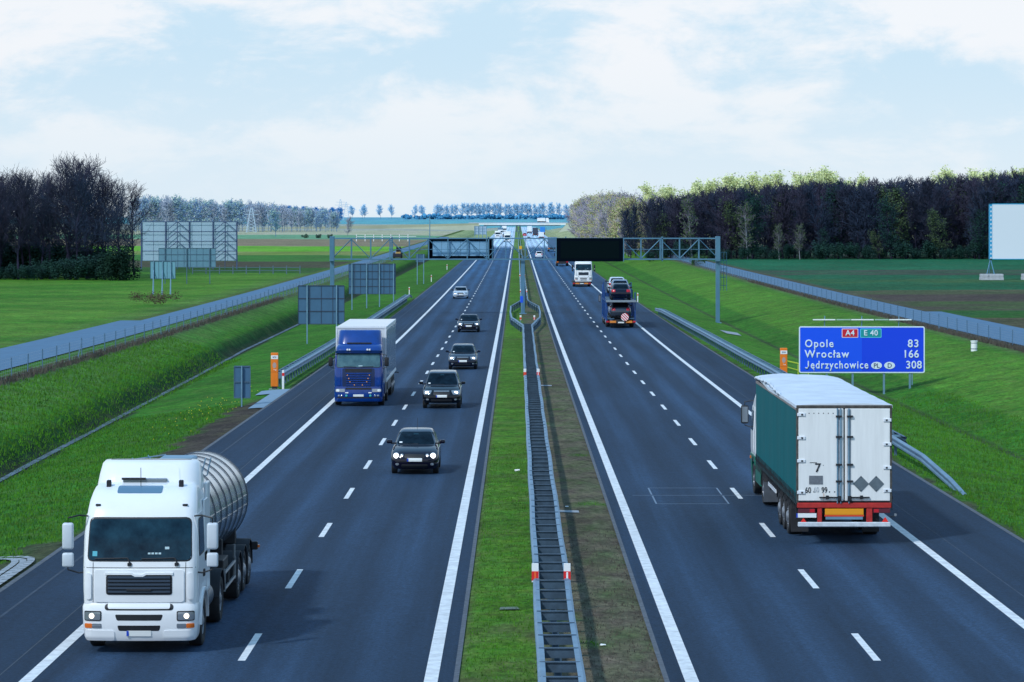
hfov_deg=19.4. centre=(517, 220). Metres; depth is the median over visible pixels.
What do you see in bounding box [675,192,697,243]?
woodland tree
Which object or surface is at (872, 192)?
woodland tree
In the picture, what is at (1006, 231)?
billboard
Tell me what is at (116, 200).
bare tree
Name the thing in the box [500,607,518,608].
drain slab
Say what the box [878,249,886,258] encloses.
bush
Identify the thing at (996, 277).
concrete block
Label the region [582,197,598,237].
edge tree
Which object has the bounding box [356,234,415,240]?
post railing
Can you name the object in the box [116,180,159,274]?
bare tree
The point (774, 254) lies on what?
bush
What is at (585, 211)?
edge tree
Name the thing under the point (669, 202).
woodland tree
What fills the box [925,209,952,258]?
leafy tree
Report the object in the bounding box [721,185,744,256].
woodland tree
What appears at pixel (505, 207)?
avenue tree
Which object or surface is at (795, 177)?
sunlit tree
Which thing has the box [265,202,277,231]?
distant tree
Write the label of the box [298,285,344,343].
sign back
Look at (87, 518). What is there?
door
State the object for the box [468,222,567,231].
road bridge
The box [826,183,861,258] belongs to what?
woodland tree
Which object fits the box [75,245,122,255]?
bush
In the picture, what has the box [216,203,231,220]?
distant tree
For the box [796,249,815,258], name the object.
bush
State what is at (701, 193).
woodland tree
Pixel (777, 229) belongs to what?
bare tree
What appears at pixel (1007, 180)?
woodland tree
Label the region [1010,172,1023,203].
woodland tree
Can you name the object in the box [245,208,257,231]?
power pylon
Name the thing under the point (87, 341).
service road
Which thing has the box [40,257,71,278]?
bush
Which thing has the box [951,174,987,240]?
woodland tree
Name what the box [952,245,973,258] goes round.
bush
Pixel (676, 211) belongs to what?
woodland tree
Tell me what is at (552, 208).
avenue tree
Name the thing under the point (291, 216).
distant tree
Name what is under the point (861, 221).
woodland tree
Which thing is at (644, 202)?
edge tree
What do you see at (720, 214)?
woodland tree
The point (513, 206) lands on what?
avenue tree
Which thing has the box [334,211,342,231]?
distant tree
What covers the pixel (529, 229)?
box lorry
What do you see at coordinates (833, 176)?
sunlit tree
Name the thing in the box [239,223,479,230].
embankment
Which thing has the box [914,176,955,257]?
woodland tree
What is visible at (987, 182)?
woodland tree
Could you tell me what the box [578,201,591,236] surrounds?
edge tree
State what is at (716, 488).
loop detector lines
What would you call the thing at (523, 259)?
overhead gantry
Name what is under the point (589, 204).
edge tree
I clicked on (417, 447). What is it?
hatchback car
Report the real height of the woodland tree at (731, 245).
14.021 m
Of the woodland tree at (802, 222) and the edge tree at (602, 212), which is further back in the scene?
the edge tree at (602, 212)
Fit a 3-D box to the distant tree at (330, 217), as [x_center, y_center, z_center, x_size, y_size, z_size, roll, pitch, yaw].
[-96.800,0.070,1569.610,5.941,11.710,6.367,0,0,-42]
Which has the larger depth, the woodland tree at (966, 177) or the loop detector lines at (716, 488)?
the woodland tree at (966, 177)
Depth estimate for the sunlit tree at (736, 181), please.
773.05 m
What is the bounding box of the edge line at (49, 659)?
[19,239,494,681]
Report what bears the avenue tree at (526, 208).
on the ground at (766, 323)
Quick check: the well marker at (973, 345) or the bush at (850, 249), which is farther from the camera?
the bush at (850, 249)
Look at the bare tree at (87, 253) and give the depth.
436.14 m
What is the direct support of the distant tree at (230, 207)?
on the ground at (766, 323)
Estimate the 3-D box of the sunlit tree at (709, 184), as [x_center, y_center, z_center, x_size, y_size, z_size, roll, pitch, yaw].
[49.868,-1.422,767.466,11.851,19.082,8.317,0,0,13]
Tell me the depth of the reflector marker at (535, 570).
66.59 m
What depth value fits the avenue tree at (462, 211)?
2998.77 m
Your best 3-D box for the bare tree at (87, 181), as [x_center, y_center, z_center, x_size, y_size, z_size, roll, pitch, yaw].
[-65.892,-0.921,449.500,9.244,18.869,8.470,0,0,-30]
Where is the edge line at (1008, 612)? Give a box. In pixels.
[538,234,1023,628]
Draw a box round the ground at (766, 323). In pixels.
[0,217,1023,681]
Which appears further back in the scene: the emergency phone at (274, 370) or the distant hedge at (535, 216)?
the distant hedge at (535, 216)
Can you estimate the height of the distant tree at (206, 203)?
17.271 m
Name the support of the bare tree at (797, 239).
on the ground at (766, 323)
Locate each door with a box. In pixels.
[84,514,88,546]
[194,510,205,601]
[381,352,383,384]
[751,406,754,452]
[797,408,843,502]
[845,408,890,502]
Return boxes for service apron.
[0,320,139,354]
[930,312,1023,331]
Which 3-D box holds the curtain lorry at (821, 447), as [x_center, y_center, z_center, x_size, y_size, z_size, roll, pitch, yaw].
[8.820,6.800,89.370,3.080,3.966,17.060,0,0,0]
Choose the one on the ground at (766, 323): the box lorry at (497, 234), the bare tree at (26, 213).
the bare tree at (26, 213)
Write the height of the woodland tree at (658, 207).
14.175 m
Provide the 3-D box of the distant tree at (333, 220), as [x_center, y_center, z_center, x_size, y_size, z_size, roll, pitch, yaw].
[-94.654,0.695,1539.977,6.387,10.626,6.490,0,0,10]
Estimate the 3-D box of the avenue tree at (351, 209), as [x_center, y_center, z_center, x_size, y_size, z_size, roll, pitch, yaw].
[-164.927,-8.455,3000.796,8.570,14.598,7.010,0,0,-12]
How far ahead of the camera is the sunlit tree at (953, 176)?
779.43 m
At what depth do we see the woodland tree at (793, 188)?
654.55 m
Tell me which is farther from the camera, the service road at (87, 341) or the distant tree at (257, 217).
the distant tree at (257, 217)
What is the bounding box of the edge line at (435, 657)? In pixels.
[424,229,514,681]
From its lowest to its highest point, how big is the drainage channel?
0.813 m
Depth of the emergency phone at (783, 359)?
169.38 m
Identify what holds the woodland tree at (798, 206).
on the ground at (766, 323)
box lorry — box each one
[328,319,398,404]
[494,231,500,237]
[503,231,510,241]
[527,226,531,233]
[533,228,537,235]
[537,218,548,221]
[539,232,543,237]
[548,237,556,250]
[554,253,568,265]
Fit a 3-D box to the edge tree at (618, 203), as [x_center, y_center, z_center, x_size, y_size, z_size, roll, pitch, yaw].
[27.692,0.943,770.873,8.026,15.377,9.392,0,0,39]
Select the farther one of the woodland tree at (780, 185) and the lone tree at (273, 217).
the lone tree at (273, 217)
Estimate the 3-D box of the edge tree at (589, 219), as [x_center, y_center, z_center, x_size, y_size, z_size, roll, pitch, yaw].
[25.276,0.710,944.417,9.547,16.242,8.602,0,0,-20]
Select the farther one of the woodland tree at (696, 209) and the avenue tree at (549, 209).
the avenue tree at (549, 209)
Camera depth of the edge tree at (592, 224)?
902.08 m
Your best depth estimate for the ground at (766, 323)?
192.28 m
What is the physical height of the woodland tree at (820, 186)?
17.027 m
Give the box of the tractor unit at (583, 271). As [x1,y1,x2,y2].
[572,261,594,282]
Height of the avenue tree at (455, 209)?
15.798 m
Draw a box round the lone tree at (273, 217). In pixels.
[267,208,282,236]
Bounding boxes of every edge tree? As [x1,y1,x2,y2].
[563,204,575,237]
[569,195,582,224]
[570,197,589,237]
[573,197,584,232]
[574,195,590,237]
[576,198,596,237]
[577,192,600,232]
[577,202,590,234]
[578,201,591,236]
[580,198,595,237]
[581,197,602,237]
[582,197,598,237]
[582,201,594,228]
[587,197,607,226]
[587,198,605,235]
[588,198,606,237]
[590,201,611,237]
[595,199,616,235]
[596,198,614,237]
[596,215,605,237]
[602,189,619,200]
[604,196,638,237]
[604,205,630,244]
[605,202,617,236]
[607,195,634,253]
[612,202,637,255]
[616,192,643,255]
[617,207,639,257]
[617,210,636,256]
[624,202,644,256]
[639,198,654,242]
[639,207,650,251]
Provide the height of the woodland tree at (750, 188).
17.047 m
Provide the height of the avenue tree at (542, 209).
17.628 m
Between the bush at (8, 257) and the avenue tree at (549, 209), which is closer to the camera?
the bush at (8, 257)
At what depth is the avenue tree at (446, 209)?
2999.87 m
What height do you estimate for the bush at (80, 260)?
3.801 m
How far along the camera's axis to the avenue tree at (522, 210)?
2997.54 m
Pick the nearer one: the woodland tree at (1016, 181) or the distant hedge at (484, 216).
the woodland tree at (1016, 181)
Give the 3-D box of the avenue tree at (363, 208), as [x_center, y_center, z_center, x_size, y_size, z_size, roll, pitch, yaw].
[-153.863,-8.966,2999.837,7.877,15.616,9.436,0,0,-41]
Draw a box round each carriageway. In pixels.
[0,227,515,681]
[521,227,1023,681]
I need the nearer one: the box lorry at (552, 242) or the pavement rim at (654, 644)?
the pavement rim at (654, 644)
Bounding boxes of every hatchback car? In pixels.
[387,418,444,472]
[446,344,479,368]
[535,251,542,257]
[605,277,627,292]
[607,279,630,295]
[608,283,631,299]
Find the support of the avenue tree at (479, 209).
on the ground at (766, 323)
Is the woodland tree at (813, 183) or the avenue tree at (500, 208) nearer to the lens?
the woodland tree at (813, 183)
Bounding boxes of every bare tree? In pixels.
[0,165,42,277]
[0,167,29,278]
[0,171,50,279]
[0,172,19,264]
[0,181,7,253]
[2,180,30,244]
[4,164,56,267]
[6,169,41,244]
[13,177,72,278]
[16,178,60,246]
[21,172,59,240]
[25,168,76,277]
[28,154,101,242]
[28,183,55,263]
[29,155,97,278]
[32,167,73,243]
[36,168,107,277]
[38,154,107,259]
[59,154,113,247]
[61,155,132,246]
[67,153,101,243]
[68,174,124,277]
[82,180,146,263]
[85,169,133,252]
[87,180,129,247]
[91,174,130,247]
[105,178,151,251]
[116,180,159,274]
[773,223,787,259]
[793,224,806,258]
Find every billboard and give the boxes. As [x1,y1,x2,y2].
[141,221,237,268]
[150,261,175,294]
[159,248,215,283]
[987,204,1023,273]
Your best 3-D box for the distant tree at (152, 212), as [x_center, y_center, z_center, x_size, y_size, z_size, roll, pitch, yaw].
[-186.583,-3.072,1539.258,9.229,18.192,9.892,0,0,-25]
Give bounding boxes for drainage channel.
[0,324,298,481]
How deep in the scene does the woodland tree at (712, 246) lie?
654.25 m
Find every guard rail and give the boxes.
[278,294,411,386]
[655,308,965,494]
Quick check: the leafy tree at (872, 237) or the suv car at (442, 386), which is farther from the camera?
the leafy tree at (872, 237)
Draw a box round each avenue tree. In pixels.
[348,205,355,217]
[359,204,365,218]
[360,204,367,218]
[376,204,382,218]
[387,204,393,215]
[411,204,418,215]
[418,205,425,213]
[432,203,440,213]
[437,204,443,213]
[443,204,449,213]
[448,205,453,213]
[453,204,458,218]
[459,202,465,214]
[464,203,470,214]
[468,204,474,214]
[472,202,480,214]
[475,204,482,213]
[480,202,487,214]
[485,203,492,213]
[490,203,496,213]
[495,202,501,214]
[497,203,503,213]
[503,203,507,214]
[506,204,512,213]
[511,204,516,213]
[514,203,519,213]
[518,203,525,213]
[524,202,530,214]
[527,203,533,214]
[533,204,537,213]
[537,202,546,214]
[544,203,553,214]
[549,202,555,213]
[555,202,563,213]
[563,203,568,213]
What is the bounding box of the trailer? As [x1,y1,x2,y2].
[571,280,590,285]
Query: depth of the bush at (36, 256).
437.75 m
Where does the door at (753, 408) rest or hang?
in the curtain lorry at (821, 447)
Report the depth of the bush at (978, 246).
634.46 m
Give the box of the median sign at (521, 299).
[520,294,522,313]
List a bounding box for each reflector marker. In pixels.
[532,563,538,581]
[564,563,570,580]
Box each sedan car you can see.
[452,286,469,298]
[455,314,481,331]
[607,302,631,317]
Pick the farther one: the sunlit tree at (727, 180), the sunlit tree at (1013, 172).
the sunlit tree at (1013, 172)
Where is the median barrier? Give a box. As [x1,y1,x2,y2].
[509,234,585,681]
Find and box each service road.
[0,237,447,370]
[642,248,1023,344]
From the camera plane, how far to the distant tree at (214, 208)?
1539.13 m
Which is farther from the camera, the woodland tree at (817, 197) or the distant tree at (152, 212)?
the distant tree at (152, 212)
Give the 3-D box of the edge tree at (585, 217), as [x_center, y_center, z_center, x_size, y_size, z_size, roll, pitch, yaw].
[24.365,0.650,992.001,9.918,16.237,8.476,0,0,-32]
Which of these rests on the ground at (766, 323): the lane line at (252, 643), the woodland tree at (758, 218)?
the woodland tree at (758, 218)
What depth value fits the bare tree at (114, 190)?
458.79 m
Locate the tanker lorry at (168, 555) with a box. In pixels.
[62,451,259,644]
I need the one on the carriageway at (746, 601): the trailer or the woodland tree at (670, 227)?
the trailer
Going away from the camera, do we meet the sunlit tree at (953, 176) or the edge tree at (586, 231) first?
the sunlit tree at (953, 176)
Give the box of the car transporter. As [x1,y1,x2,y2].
[598,282,635,326]
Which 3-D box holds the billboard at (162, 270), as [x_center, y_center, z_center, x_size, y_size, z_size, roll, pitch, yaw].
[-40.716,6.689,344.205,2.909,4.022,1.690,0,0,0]
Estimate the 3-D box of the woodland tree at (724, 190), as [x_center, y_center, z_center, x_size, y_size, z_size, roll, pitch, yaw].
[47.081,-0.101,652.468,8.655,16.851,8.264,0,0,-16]
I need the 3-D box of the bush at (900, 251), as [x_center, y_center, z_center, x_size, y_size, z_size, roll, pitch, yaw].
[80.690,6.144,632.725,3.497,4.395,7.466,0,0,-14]
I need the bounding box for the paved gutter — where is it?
[0,556,34,584]
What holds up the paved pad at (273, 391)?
on the ground at (766, 323)
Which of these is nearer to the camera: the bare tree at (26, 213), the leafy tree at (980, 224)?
the bare tree at (26, 213)
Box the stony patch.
[721,330,740,335]
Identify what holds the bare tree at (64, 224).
on the ground at (766, 323)
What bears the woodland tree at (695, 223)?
on the ground at (766, 323)
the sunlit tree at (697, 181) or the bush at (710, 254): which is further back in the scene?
the sunlit tree at (697, 181)
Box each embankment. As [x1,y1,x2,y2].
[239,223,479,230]
[559,223,571,231]
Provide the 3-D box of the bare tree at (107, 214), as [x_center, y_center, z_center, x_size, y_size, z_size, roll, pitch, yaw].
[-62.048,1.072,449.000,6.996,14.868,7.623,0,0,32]
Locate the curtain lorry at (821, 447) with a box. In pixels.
[741,373,896,533]
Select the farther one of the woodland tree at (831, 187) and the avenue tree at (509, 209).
the avenue tree at (509, 209)
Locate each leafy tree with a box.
[867,230,882,258]
[868,192,901,258]
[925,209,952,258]
[968,209,988,258]
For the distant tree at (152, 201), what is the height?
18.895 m
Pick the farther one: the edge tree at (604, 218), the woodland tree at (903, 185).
the edge tree at (604, 218)
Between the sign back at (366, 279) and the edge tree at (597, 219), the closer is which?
the sign back at (366, 279)
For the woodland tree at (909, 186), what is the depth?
654.71 m
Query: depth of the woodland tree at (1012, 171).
655.60 m
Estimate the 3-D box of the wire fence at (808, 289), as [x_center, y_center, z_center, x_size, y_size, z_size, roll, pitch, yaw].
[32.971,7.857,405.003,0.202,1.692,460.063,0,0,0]
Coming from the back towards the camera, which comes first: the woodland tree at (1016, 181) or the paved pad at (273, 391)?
the woodland tree at (1016, 181)
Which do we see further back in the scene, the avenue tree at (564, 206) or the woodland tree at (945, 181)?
the avenue tree at (564, 206)
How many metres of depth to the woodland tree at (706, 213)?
657.37 m
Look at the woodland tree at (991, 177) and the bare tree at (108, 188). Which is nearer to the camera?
the bare tree at (108, 188)
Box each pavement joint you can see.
[0,268,465,674]
[596,283,1023,596]
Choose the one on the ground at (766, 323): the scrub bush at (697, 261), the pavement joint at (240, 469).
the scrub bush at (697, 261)
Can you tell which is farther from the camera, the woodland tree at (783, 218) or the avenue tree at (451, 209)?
the avenue tree at (451, 209)
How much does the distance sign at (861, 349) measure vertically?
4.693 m
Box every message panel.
[429,239,493,257]
[556,238,623,260]
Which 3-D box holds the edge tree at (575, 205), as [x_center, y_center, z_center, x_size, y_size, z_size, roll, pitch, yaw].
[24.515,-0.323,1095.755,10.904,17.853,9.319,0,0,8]
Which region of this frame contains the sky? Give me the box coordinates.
[0,0,1023,216]
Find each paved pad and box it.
[249,393,283,407]
[256,389,289,394]
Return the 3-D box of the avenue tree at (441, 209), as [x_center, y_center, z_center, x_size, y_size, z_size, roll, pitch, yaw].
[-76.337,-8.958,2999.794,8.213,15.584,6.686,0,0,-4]
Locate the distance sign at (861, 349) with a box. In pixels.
[799,316,924,393]
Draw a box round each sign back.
[234,366,250,406]
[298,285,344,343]
[349,264,395,309]
[416,254,424,283]
[474,226,486,237]
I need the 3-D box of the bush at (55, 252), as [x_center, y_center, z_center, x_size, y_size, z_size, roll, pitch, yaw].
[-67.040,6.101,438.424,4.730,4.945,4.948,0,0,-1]
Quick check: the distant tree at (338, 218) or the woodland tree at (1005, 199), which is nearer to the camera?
the woodland tree at (1005, 199)
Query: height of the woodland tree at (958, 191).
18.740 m
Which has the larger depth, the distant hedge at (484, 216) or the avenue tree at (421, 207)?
the avenue tree at (421, 207)
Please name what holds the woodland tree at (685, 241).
on the ground at (766, 323)
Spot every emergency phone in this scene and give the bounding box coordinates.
[269,353,277,389]
[780,348,786,371]
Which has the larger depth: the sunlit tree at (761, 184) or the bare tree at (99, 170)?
the sunlit tree at (761, 184)
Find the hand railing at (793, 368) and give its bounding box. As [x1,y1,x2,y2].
[787,360,808,373]
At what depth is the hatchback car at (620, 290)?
260.94 m
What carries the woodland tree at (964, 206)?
on the ground at (766, 323)
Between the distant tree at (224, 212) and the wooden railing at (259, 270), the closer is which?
the wooden railing at (259, 270)
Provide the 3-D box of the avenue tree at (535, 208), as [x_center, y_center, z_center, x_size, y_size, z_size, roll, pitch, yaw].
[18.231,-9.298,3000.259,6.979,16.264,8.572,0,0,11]
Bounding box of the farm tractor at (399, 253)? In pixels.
[393,246,402,257]
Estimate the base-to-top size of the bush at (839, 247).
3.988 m
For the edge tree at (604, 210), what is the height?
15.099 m
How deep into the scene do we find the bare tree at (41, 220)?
442.69 m
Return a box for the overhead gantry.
[330,236,726,322]
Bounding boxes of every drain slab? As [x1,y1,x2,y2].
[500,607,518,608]
[560,510,578,512]
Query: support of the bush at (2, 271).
on the ground at (766, 323)
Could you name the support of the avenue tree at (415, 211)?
on the ground at (766, 323)
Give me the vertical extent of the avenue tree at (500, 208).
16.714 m
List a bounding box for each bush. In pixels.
[0,267,5,278]
[1,241,40,275]
[1,244,19,276]
[2,266,13,279]
[8,262,24,279]
[11,244,44,276]
[17,264,32,279]
[20,265,47,279]
[29,258,49,278]
[38,242,102,262]
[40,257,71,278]
[44,246,72,275]
[58,257,84,279]
[70,254,90,279]
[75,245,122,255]
[75,248,103,272]
[82,258,100,279]
[83,253,109,278]
[96,243,141,280]
[98,252,119,279]
[129,290,180,304]
[645,251,654,261]
[653,245,675,257]
[673,240,692,257]
[687,241,705,257]
[690,253,707,264]
[707,250,714,258]
[720,248,735,258]
[738,246,750,258]
[748,244,769,258]
[766,249,781,258]
[782,243,797,258]
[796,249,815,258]
[811,240,836,258]
[828,241,845,258]
[843,243,860,258]
[860,245,878,258]
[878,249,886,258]
[889,239,912,258]
[909,248,922,258]
[921,239,939,258]
[939,248,955,258]
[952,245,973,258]
[967,240,987,258]
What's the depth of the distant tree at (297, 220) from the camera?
1569.61 m
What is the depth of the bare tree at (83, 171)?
441.53 m
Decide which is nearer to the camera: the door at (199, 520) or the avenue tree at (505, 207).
the door at (199, 520)
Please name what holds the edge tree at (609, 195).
on the ground at (766, 323)
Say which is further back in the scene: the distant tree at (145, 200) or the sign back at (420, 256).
the distant tree at (145, 200)
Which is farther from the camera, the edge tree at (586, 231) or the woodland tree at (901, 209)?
the edge tree at (586, 231)
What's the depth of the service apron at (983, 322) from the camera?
252.37 m
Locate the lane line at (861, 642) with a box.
[548,260,880,660]
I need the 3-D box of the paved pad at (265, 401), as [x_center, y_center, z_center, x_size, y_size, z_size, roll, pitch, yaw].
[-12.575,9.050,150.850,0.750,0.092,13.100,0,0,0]
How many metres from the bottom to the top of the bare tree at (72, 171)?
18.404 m
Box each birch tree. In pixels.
[676,194,703,256]
[735,200,757,258]
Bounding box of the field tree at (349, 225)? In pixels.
[343,216,354,235]
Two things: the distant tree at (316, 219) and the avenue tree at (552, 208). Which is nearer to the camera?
the distant tree at (316, 219)
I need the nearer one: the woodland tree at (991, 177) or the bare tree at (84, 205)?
the bare tree at (84, 205)
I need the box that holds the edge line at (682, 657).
[521,227,698,681]
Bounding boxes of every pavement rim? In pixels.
[0,261,461,591]
[453,263,511,681]
[529,260,669,681]
[592,270,1023,542]
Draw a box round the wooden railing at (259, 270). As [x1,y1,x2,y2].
[192,266,300,273]
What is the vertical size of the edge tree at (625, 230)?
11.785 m
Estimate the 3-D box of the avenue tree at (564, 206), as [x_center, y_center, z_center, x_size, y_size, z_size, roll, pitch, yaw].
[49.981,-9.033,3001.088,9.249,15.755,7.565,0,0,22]
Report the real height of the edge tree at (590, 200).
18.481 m
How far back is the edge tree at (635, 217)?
707.23 m
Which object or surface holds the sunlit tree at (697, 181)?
on the ground at (766, 323)
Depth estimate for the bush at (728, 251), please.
635.17 m
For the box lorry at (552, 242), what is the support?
on the carriageway at (746, 601)
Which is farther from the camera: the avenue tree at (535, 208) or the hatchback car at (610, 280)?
the avenue tree at (535, 208)
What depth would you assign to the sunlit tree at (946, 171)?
767.82 m
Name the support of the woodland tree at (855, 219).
on the ground at (766, 323)
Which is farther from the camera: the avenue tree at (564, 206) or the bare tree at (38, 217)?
the avenue tree at (564, 206)
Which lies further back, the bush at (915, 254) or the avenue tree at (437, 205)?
the avenue tree at (437, 205)
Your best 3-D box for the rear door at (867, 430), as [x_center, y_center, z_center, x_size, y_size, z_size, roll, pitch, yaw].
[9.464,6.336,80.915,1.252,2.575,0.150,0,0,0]
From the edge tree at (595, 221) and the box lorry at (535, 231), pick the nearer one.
the edge tree at (595, 221)
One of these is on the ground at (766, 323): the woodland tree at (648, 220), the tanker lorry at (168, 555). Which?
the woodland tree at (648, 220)
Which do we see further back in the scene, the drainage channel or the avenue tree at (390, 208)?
the avenue tree at (390, 208)
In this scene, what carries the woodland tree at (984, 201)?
on the ground at (766, 323)
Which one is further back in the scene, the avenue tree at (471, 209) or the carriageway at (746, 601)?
the avenue tree at (471, 209)
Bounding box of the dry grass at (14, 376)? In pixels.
[0,280,1023,681]
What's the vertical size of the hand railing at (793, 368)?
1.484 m
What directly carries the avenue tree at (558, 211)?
on the ground at (766, 323)
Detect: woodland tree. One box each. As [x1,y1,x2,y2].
[632,203,652,252]
[638,203,655,250]
[643,206,670,257]
[645,195,670,257]
[649,211,671,256]
[653,196,665,236]
[660,194,680,257]
[661,197,687,257]
[661,201,678,257]
[668,194,698,257]
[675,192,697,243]
[682,200,706,254]
[683,200,712,258]
[692,191,713,239]
[693,195,714,254]
[696,192,713,245]
[699,189,726,251]
[703,190,736,257]
[705,193,737,258]
[707,189,723,247]
[715,196,740,258]
[716,185,747,257]
[717,196,748,250]
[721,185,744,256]
[732,184,763,257]
[733,182,761,253]
[739,189,767,258]
[739,191,770,258]
[752,185,772,240]
[755,184,776,255]
[755,185,783,258]
[762,183,799,258]
[763,192,795,252]
[766,179,794,256]
[768,196,793,258]
[777,182,806,257]
[781,184,814,258]
[786,183,817,257]
[788,189,814,257]
[798,179,828,256]
[800,182,841,258]
[805,189,828,257]
[807,182,831,250]
[817,179,834,241]
[817,181,848,257]
[822,181,849,254]
[822,182,849,257]
[825,178,851,240]
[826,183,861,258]
[835,179,867,257]
[836,183,873,258]
[843,187,871,257]
[849,186,876,257]
[852,179,880,249]
[852,186,882,258]
[856,187,892,258]
[860,182,894,257]
[867,177,885,241]
[872,183,909,257]
[873,177,909,257]
[880,182,915,258]
[881,179,917,257]
[889,177,927,252]
[894,176,925,257]
[897,189,927,258]
[909,182,929,256]
[910,179,951,258]
[912,176,937,257]
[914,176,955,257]
[915,177,936,256]
[917,184,952,257]
[926,174,956,256]
[930,187,963,258]
[931,184,963,252]
[939,176,960,256]
[944,173,978,257]
[945,179,968,247]
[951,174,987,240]
[951,174,987,256]
[953,178,985,257]
[963,184,997,258]
[963,197,988,257]
[965,173,1008,258]
[979,178,1011,240]
[980,176,1010,235]
[982,169,1011,244]
[997,176,1017,203]
[999,167,1023,200]
[999,174,1023,203]
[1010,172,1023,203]
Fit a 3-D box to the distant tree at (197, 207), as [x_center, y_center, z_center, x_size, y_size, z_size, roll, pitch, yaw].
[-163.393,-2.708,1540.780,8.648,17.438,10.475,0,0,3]
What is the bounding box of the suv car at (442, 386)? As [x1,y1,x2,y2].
[419,370,464,407]
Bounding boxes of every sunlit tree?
[638,181,666,214]
[658,184,678,199]
[675,181,703,197]
[693,177,703,193]
[693,178,717,248]
[712,173,741,194]
[724,175,742,191]
[740,171,761,242]
[747,174,770,223]
[759,169,786,188]
[784,171,808,244]
[794,167,823,187]
[802,165,836,184]
[816,165,839,182]
[844,171,869,186]
[930,164,952,184]
[949,168,958,208]
[963,167,984,180]
[967,171,988,186]
[982,167,1001,179]
[1004,166,1022,181]
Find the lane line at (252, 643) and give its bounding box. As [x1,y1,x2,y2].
[238,253,496,660]
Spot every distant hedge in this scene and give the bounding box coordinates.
[420,213,428,218]
[427,213,435,218]
[454,214,467,218]
[482,213,489,218]
[486,214,500,218]
[506,213,521,218]
[517,213,526,218]
[533,213,540,218]
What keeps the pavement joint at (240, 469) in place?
on the carriageway at (359, 600)
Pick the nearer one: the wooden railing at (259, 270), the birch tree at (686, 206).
the wooden railing at (259, 270)
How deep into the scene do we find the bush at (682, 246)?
632.95 m
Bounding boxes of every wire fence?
[0,256,385,378]
[674,254,1023,345]
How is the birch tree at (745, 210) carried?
on the ground at (766, 323)
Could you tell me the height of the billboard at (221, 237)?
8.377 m
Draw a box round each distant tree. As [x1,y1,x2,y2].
[129,197,142,231]
[138,194,149,224]
[145,196,163,220]
[145,197,160,220]
[158,195,174,220]
[159,201,171,220]
[167,202,179,220]
[170,195,187,220]
[178,200,193,220]
[181,202,198,220]
[192,198,206,220]
[193,197,205,219]
[199,200,218,220]
[205,200,220,220]
[216,200,227,220]
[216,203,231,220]
[224,200,238,220]
[231,199,248,231]
[240,204,247,230]
[243,204,256,231]
[244,200,255,229]
[250,203,264,231]
[255,201,267,231]
[256,204,266,230]
[264,201,279,230]
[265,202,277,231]
[276,204,288,231]
[280,205,290,230]
[286,208,296,231]
[293,208,301,230]
[296,208,305,229]
[302,209,314,226]
[303,206,314,227]
[309,207,315,226]
[312,211,323,228]
[315,207,328,230]
[320,210,329,227]
[327,210,333,230]
[328,211,338,229]
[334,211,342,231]
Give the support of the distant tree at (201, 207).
on the ground at (766, 323)
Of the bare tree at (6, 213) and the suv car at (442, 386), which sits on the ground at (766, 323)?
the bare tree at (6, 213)
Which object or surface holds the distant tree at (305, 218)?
on the ground at (766, 323)
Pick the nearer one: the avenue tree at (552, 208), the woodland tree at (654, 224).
the woodland tree at (654, 224)
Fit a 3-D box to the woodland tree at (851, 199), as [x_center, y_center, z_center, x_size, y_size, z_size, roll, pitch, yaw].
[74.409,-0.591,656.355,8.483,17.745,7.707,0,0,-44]
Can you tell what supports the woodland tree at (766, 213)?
on the ground at (766, 323)
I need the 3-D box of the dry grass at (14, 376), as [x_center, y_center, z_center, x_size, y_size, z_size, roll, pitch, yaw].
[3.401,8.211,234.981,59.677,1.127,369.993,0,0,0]
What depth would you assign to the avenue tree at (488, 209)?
2998.21 m
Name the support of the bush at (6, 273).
on the ground at (766, 323)
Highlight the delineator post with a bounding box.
[282,370,283,388]
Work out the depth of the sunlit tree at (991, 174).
769.23 m
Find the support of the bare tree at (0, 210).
on the ground at (766, 323)
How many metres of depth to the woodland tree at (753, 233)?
637.81 m
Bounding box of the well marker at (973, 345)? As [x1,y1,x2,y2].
[970,340,977,350]
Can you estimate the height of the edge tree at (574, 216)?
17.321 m
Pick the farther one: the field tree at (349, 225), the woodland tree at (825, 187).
the field tree at (349, 225)
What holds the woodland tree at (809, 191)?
on the ground at (766, 323)
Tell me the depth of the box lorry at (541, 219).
1762.75 m
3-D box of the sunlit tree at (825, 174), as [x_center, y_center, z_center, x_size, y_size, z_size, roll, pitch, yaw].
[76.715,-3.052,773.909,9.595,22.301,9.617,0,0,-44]
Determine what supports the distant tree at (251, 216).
on the ground at (766, 323)
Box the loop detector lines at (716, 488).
[648,488,728,503]
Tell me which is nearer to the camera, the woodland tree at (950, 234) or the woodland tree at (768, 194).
the woodland tree at (950, 234)
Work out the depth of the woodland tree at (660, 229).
646.76 m
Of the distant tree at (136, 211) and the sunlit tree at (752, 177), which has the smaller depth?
the sunlit tree at (752, 177)
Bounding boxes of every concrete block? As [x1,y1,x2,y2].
[979,274,988,279]
[989,274,1003,279]
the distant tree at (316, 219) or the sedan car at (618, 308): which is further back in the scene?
the distant tree at (316, 219)
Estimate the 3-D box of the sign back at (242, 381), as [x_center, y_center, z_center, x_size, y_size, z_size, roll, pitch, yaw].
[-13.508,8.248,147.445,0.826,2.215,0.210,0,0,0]
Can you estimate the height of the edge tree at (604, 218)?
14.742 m
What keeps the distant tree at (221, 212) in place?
on the ground at (766, 323)

